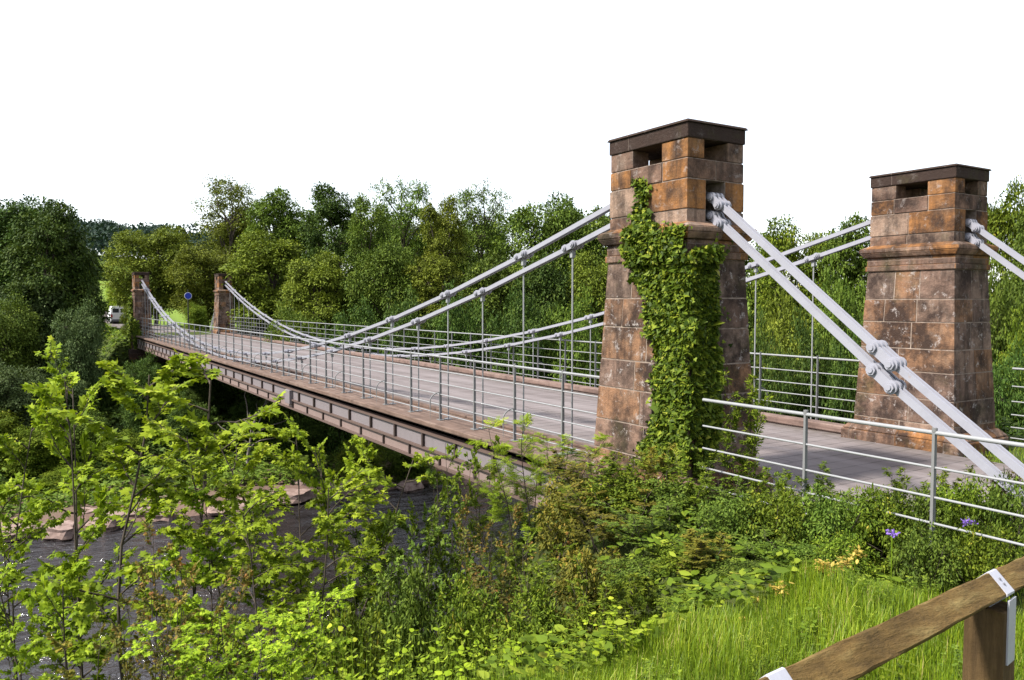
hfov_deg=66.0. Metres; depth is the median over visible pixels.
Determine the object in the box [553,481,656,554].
shrub
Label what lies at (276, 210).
tree
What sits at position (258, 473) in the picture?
undergrowth
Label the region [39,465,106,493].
bush
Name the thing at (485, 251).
tree
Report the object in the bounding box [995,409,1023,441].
undergrowth
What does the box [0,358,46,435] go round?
bush
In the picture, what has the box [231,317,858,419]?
bridge railing
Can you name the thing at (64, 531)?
rock
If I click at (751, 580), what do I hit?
undergrowth
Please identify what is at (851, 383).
bush
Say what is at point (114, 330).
undergrowth
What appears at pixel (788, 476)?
shrub
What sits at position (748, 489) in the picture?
shrub
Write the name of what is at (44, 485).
bush
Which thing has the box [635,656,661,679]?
herb
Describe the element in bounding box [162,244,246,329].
tree
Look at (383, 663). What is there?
herb
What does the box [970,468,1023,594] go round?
shrub
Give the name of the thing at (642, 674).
herb
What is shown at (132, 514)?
rock
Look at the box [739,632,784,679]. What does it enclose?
herb
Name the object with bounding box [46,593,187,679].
shrub
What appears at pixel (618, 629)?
herb
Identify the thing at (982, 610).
wooden fence
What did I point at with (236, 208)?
tree
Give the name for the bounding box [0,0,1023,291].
sky
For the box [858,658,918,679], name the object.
herb
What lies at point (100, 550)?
river
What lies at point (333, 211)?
tree
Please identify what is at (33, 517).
maple sapling
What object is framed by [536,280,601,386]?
bush
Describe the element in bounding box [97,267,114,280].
tree
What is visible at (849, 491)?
shrub
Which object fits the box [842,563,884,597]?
herb
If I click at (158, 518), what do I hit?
rock
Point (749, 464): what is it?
shrub
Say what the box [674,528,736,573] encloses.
shrub
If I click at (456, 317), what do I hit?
bush
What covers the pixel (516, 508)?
shrub
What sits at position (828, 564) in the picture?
flower
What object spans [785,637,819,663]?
herb
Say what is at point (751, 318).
tree
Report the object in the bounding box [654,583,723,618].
shrub
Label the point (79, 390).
bush
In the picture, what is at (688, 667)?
herb
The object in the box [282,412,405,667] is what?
maple sapling
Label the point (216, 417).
undergrowth
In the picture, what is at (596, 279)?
tree
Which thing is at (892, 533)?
flower
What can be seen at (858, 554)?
flower
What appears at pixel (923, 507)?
shrub
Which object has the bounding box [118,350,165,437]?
bush
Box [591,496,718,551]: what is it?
shrub
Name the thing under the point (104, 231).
hillside wood
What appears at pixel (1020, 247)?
tree
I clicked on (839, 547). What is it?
shrub
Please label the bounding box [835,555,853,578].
flower
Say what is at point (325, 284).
tree
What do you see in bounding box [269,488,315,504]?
rock
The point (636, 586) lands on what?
shrub
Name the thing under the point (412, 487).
rock
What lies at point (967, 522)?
flower
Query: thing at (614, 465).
shrub
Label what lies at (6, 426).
bush
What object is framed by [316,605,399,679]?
shrub
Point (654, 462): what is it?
shrub
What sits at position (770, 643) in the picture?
herb
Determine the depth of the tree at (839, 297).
30.75 m
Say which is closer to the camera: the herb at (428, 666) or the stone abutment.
the herb at (428, 666)
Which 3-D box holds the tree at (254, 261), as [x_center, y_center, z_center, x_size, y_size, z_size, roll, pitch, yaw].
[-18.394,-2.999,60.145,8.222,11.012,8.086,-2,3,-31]
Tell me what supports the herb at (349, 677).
on the ground at (624, 551)
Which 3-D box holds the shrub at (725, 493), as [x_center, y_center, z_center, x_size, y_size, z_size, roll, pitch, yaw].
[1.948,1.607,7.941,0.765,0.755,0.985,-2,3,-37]
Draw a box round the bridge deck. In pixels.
[136,332,844,507]
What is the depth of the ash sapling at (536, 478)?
9.67 m
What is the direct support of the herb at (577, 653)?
on the ground at (624, 551)
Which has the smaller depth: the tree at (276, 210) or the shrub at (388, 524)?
the shrub at (388, 524)
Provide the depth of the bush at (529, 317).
41.35 m
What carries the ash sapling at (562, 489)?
on the ground at (624, 551)
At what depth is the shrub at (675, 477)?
8.31 m
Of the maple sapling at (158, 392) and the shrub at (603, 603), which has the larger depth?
the maple sapling at (158, 392)
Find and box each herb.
[265,621,306,679]
[269,620,324,679]
[306,598,351,679]
[314,623,359,679]
[315,637,378,679]
[337,607,371,679]
[337,626,390,679]
[362,626,401,679]
[365,613,430,679]
[378,628,437,679]
[396,629,452,679]
[404,628,455,679]
[427,615,498,679]
[428,626,504,679]
[463,627,515,679]
[466,604,524,678]
[470,592,500,679]
[498,608,554,675]
[504,631,571,678]
[529,630,570,679]
[531,611,603,673]
[535,606,604,673]
[559,661,602,679]
[569,635,641,665]
[592,596,657,670]
[611,650,638,669]
[629,663,681,679]
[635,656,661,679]
[642,656,674,679]
[677,656,694,679]
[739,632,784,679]
[746,623,777,648]
[759,630,782,660]
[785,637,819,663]
[787,601,827,651]
[792,603,825,641]
[831,553,848,583]
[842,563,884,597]
[846,554,861,578]
[853,604,887,629]
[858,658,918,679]
[865,572,896,614]
[897,576,926,598]
[906,572,935,602]
[938,641,962,679]
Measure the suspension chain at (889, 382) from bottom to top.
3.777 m
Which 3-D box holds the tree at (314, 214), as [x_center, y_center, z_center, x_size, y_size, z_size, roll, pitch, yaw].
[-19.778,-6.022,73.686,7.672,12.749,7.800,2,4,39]
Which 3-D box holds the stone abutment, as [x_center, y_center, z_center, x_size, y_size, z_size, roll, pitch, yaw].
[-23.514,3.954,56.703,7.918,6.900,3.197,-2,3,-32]
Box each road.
[104,312,196,332]
[755,437,1023,533]
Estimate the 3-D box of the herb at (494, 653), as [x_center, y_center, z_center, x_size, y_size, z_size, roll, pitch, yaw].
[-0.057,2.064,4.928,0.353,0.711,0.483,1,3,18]
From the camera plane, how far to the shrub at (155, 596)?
6.10 m
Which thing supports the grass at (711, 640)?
on the ground at (624, 551)
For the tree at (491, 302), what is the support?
on the ground at (624, 551)
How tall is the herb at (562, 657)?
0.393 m
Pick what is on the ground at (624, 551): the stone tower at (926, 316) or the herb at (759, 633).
the herb at (759, 633)
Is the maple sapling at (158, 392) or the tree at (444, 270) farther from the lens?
the tree at (444, 270)
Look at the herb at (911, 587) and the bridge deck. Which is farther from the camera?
the bridge deck
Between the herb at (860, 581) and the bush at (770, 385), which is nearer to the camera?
the herb at (860, 581)
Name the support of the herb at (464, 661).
on the ground at (624, 551)
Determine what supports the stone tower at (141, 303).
on the stone abutment
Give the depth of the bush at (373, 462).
39.12 m
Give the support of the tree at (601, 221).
on the ground at (624, 551)
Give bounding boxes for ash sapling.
[465,413,552,584]
[467,462,533,622]
[532,432,614,499]
[554,477,594,545]
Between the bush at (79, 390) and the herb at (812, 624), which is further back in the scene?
the bush at (79, 390)
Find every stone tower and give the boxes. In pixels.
[130,272,153,348]
[211,274,236,333]
[579,118,772,507]
[841,163,1008,457]
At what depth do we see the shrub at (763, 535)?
6.62 m
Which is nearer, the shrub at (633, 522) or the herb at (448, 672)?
the herb at (448, 672)
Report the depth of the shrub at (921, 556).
6.13 m
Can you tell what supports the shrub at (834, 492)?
on the ground at (624, 551)
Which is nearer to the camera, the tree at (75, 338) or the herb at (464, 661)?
the herb at (464, 661)
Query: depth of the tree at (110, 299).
94.29 m
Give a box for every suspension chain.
[139,192,1023,479]
[139,210,1023,504]
[210,219,1023,403]
[210,233,1023,418]
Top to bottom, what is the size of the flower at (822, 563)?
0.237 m
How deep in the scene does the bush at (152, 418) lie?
43.54 m
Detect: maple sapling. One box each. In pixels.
[0,409,71,679]
[0,557,100,679]
[11,348,285,679]
[18,335,137,678]
[119,581,357,679]
[125,414,451,679]
[156,465,253,679]
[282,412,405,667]
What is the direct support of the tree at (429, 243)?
on the ground at (624, 551)
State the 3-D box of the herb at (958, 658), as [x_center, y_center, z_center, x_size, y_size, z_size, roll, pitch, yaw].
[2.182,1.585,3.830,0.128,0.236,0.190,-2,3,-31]
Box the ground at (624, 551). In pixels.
[0,251,1023,679]
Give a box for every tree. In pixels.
[0,194,59,296]
[0,199,107,378]
[0,261,89,381]
[0,290,44,392]
[44,296,107,404]
[48,247,111,360]
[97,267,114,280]
[99,224,196,325]
[103,280,128,309]
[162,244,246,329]
[182,301,208,330]
[189,173,265,301]
[200,212,268,324]
[215,228,313,338]
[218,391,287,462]
[235,185,310,302]
[270,208,327,310]
[270,249,354,346]
[289,181,375,322]
[332,211,419,311]
[338,236,418,347]
[342,192,399,328]
[366,175,435,325]
[402,252,469,363]
[410,219,466,304]
[412,193,472,352]
[445,249,531,366]
[448,211,514,327]
[451,177,513,333]
[491,189,601,324]
[504,251,584,373]
[529,212,602,274]
[562,250,607,387]
[563,204,610,358]
[744,230,787,362]
[747,212,852,350]
[749,272,828,402]
[803,211,869,362]
[809,247,865,423]
[986,174,1023,331]
[988,251,1023,389]
[997,207,1023,359]
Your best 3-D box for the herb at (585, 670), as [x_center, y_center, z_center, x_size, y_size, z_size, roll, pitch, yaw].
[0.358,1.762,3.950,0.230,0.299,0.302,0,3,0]
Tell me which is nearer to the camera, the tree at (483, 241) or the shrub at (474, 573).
the shrub at (474, 573)
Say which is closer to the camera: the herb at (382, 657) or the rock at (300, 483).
the herb at (382, 657)
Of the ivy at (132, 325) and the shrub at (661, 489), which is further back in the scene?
the ivy at (132, 325)
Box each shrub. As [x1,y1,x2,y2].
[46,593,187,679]
[91,517,199,679]
[135,564,276,679]
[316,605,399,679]
[343,452,473,667]
[346,495,440,678]
[365,558,443,679]
[366,525,499,678]
[407,434,507,663]
[424,570,507,679]
[455,493,536,638]
[466,538,571,672]
[492,581,578,675]
[505,532,609,662]
[526,474,596,567]
[539,448,640,499]
[548,545,632,659]
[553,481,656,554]
[564,579,617,671]
[578,468,662,529]
[586,455,688,506]
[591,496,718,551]
[596,548,668,604]
[598,451,638,505]
[604,562,663,644]
[625,450,724,515]
[626,477,715,534]
[634,522,782,554]
[635,443,676,515]
[650,538,719,575]
[653,460,746,526]
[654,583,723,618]
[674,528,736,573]
[677,468,714,528]
[685,491,780,556]
[701,556,787,587]
[717,370,774,509]
[720,485,809,537]
[722,526,858,564]
[732,479,819,554]
[746,485,854,517]
[755,539,838,569]
[757,466,798,533]
[778,483,881,572]
[793,475,876,526]
[796,461,835,521]
[805,528,878,585]
[816,501,927,565]
[835,483,919,582]
[878,482,965,581]
[881,517,965,597]
[882,466,930,525]
[926,469,1009,580]
[927,464,973,550]
[929,483,1002,546]
[936,515,1023,601]
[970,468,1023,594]
[980,455,1021,547]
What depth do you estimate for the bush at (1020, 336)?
19.18 m
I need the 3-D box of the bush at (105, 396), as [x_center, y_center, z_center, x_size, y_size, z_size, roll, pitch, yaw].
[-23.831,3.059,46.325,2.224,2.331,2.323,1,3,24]
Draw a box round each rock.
[1,521,44,538]
[3,532,19,541]
[44,520,73,540]
[82,507,96,513]
[85,511,126,531]
[125,506,150,516]
[152,511,173,521]
[205,505,226,514]
[228,498,246,516]
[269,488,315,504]
[294,480,309,485]
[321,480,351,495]
[371,473,404,481]
[396,478,423,492]
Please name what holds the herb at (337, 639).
on the ground at (624, 551)
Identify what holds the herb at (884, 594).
on the ground at (624, 551)
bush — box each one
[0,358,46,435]
[0,407,28,464]
[0,425,70,479]
[0,477,50,493]
[24,369,90,428]
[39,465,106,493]
[58,409,110,465]
[89,377,123,406]
[94,429,150,467]
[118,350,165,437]
[119,303,127,333]
[122,407,176,430]
[144,363,189,388]
[165,395,218,453]
[180,379,232,413]
[216,431,247,445]
[226,398,275,439]
[259,297,324,427]
[267,418,327,456]
[314,292,384,454]
[332,437,388,488]
[375,282,436,453]
[381,447,438,482]
[430,278,496,370]
[485,278,554,379]
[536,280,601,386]
[749,305,796,415]
[778,303,840,420]
[819,306,863,423]
[992,332,1023,435]
[994,300,1023,403]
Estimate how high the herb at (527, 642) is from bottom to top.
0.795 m
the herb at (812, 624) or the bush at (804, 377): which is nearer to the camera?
the herb at (812, 624)
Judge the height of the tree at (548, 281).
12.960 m
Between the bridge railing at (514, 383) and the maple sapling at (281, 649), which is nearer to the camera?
the maple sapling at (281, 649)
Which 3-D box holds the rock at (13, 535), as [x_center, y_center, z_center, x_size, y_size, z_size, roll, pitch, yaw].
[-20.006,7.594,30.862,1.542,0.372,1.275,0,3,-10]
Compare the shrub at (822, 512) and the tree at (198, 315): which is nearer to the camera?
the shrub at (822, 512)
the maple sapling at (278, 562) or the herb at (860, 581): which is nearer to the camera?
the herb at (860, 581)
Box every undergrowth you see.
[0,334,319,488]
[0,450,345,517]
[98,323,128,368]
[241,329,392,467]
[417,469,1022,679]
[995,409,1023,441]
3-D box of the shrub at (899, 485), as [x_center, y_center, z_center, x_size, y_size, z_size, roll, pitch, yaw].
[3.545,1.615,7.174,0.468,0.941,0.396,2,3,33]
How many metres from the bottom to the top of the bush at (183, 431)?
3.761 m
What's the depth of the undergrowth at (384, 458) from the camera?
44.54 m
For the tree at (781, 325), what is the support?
on the ground at (624, 551)
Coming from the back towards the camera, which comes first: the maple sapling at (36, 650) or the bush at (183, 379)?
the bush at (183, 379)
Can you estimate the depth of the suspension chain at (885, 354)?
8.56 m
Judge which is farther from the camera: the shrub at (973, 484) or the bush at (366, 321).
the bush at (366, 321)
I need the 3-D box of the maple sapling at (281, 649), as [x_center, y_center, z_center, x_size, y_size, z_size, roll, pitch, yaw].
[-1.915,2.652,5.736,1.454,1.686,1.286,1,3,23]
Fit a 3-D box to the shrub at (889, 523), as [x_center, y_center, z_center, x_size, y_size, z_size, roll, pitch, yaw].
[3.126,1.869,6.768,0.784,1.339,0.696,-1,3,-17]
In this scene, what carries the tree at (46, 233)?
on the ground at (624, 551)
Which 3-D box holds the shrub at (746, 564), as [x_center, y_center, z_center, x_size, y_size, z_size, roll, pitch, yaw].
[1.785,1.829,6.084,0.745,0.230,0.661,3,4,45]
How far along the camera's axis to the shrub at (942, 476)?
6.97 m
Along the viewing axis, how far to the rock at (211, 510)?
34.15 m
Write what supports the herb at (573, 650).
on the ground at (624, 551)
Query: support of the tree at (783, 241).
on the ground at (624, 551)
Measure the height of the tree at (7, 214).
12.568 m
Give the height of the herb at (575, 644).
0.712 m
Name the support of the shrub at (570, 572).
on the ground at (624, 551)
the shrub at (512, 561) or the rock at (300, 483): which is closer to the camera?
the shrub at (512, 561)
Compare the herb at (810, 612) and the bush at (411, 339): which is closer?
the herb at (810, 612)
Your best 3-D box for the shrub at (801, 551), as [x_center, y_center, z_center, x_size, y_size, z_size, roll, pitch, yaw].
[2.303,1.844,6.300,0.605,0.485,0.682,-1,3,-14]
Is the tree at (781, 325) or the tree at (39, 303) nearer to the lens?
the tree at (781, 325)
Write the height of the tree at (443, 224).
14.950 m
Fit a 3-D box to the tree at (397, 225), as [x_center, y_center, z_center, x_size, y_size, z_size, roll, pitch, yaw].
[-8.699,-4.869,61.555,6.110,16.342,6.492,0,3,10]
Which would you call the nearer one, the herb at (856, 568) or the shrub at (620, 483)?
the herb at (856, 568)
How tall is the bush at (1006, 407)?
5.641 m
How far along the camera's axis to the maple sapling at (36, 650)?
7.05 m
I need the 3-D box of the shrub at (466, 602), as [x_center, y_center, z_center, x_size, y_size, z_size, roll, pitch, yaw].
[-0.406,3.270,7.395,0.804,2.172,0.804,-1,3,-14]
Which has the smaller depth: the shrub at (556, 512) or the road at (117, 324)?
the shrub at (556, 512)
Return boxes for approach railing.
[702,398,1023,592]
[1010,367,1023,439]
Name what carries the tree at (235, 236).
on the ground at (624, 551)
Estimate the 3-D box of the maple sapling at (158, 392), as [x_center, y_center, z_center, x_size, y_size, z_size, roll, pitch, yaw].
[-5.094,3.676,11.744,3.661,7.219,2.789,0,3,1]
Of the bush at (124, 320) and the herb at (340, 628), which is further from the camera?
the bush at (124, 320)
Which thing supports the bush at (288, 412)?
on the ground at (624, 551)
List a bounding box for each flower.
[769,578,793,600]
[813,559,834,572]
[813,561,837,575]
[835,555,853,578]
[846,544,867,577]
[886,529,900,586]
[961,517,977,581]
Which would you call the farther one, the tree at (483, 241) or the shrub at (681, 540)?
the tree at (483, 241)
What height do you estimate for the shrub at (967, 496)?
1.493 m
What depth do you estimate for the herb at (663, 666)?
4.00 m
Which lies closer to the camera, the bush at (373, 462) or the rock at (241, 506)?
the rock at (241, 506)
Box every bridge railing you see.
[141,317,598,454]
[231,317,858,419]
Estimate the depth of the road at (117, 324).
72.36 m
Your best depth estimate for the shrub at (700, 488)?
7.75 m
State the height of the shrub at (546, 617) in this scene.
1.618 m
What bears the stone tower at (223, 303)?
on the stone abutment
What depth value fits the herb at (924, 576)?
5.17 m
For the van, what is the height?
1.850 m
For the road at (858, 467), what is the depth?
11.09 m
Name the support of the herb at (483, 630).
on the ground at (624, 551)
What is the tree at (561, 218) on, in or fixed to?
on the ground at (624, 551)
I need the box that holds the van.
[108,306,126,323]
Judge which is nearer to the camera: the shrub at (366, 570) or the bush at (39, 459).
the shrub at (366, 570)
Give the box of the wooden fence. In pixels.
[758,556,1023,679]
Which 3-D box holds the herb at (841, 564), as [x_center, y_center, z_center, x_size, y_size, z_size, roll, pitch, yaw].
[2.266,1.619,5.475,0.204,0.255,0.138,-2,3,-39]
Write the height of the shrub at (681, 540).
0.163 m
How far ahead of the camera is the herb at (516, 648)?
5.08 m
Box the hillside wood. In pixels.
[0,213,307,262]
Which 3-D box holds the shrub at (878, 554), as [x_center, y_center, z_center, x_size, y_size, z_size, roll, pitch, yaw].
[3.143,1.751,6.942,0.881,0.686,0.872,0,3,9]
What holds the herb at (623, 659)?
on the ground at (624, 551)
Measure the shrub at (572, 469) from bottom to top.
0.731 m
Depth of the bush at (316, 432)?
43.82 m
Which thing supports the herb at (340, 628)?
on the ground at (624, 551)
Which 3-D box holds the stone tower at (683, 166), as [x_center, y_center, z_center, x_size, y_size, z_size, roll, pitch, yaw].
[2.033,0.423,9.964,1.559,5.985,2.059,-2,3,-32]
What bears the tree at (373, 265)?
on the ground at (624, 551)
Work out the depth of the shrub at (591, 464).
8.26 m
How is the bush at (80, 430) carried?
on the ground at (624, 551)
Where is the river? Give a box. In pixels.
[0,479,543,679]
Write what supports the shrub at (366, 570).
on the ground at (624, 551)
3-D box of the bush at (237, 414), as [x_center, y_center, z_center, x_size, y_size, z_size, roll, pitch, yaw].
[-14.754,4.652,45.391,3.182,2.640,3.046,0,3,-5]
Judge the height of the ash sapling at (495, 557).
2.242 m
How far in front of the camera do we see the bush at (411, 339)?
43.61 m
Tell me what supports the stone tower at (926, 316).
on the stone abutment
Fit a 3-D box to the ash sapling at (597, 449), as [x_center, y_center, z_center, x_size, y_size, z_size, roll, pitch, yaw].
[0.718,1.488,9.344,1.011,0.854,0.559,1,3,11]
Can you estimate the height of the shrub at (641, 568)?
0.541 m
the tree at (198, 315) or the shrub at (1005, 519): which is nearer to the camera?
the shrub at (1005, 519)
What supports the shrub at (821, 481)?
on the ground at (624, 551)
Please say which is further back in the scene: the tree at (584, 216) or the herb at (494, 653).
the tree at (584, 216)
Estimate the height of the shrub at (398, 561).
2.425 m
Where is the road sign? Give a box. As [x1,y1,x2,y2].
[184,289,191,331]
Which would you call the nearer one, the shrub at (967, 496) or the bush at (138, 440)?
the shrub at (967, 496)
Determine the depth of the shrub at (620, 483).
8.07 m
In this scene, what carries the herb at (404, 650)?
on the ground at (624, 551)
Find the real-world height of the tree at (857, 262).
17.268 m
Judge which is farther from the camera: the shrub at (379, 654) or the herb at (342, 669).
the shrub at (379, 654)
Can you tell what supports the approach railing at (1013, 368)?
on the ground at (624, 551)
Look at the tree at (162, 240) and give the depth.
76.19 m
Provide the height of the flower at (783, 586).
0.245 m
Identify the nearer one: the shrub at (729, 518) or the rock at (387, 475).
the shrub at (729, 518)
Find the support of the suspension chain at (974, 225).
attached to the stone tower at (926, 316)
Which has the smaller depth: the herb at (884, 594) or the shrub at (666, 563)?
the herb at (884, 594)
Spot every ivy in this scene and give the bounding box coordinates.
[125,296,143,348]
[617,176,734,478]
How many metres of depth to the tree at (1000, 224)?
42.59 m
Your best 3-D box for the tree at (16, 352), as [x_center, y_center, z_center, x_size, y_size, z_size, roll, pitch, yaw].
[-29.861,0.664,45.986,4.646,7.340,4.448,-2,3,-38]
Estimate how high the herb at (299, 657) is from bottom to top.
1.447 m
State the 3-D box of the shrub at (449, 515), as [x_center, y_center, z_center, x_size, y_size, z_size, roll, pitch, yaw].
[-0.673,2.905,10.188,0.982,3.424,1.164,2,4,41]
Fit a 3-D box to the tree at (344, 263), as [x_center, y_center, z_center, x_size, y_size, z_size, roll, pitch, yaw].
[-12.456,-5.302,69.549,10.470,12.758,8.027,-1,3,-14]
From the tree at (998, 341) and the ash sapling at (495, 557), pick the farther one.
the tree at (998, 341)
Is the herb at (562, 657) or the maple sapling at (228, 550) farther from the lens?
the maple sapling at (228, 550)
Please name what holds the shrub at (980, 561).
on the ground at (624, 551)
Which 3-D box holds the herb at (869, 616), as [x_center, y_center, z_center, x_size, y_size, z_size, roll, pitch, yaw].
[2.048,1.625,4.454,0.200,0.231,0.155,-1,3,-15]
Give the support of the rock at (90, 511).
on the ground at (624, 551)
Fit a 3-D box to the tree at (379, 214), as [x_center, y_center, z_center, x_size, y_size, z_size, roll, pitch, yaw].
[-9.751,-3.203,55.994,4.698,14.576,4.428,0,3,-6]
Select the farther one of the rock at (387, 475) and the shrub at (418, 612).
the rock at (387, 475)
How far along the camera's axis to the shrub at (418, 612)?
7.68 m
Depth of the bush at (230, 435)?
44.02 m
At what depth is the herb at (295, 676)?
5.39 m
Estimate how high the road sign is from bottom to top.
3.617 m
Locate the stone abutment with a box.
[128,349,167,361]
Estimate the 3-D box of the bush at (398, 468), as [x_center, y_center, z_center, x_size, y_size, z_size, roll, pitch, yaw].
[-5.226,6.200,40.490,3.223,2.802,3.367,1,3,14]
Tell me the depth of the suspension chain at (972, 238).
14.82 m
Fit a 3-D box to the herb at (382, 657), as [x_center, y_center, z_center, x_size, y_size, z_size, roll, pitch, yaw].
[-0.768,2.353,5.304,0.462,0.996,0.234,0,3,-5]
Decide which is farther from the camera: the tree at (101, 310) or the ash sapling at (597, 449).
the tree at (101, 310)
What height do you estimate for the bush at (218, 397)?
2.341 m
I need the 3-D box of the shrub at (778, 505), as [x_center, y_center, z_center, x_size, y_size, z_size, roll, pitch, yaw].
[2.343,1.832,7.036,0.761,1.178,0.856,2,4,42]
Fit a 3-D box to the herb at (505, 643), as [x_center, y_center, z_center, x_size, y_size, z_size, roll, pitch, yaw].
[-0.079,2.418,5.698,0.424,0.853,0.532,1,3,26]
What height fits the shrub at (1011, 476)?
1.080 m
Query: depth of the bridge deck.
18.66 m
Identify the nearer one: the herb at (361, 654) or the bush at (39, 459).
the herb at (361, 654)
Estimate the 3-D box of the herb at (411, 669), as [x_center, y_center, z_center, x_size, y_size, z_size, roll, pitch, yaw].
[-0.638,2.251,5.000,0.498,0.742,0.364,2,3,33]
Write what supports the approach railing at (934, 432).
on the ground at (624, 551)
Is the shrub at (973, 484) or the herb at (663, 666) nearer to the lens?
the herb at (663, 666)
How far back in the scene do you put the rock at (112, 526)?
32.10 m
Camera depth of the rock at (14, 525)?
31.00 m
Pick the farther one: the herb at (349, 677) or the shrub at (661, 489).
the shrub at (661, 489)
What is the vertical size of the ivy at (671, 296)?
4.143 m
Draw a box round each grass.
[458,554,1023,679]
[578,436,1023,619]
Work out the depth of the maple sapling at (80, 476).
12.83 m
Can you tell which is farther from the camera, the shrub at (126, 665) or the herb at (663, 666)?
the shrub at (126, 665)

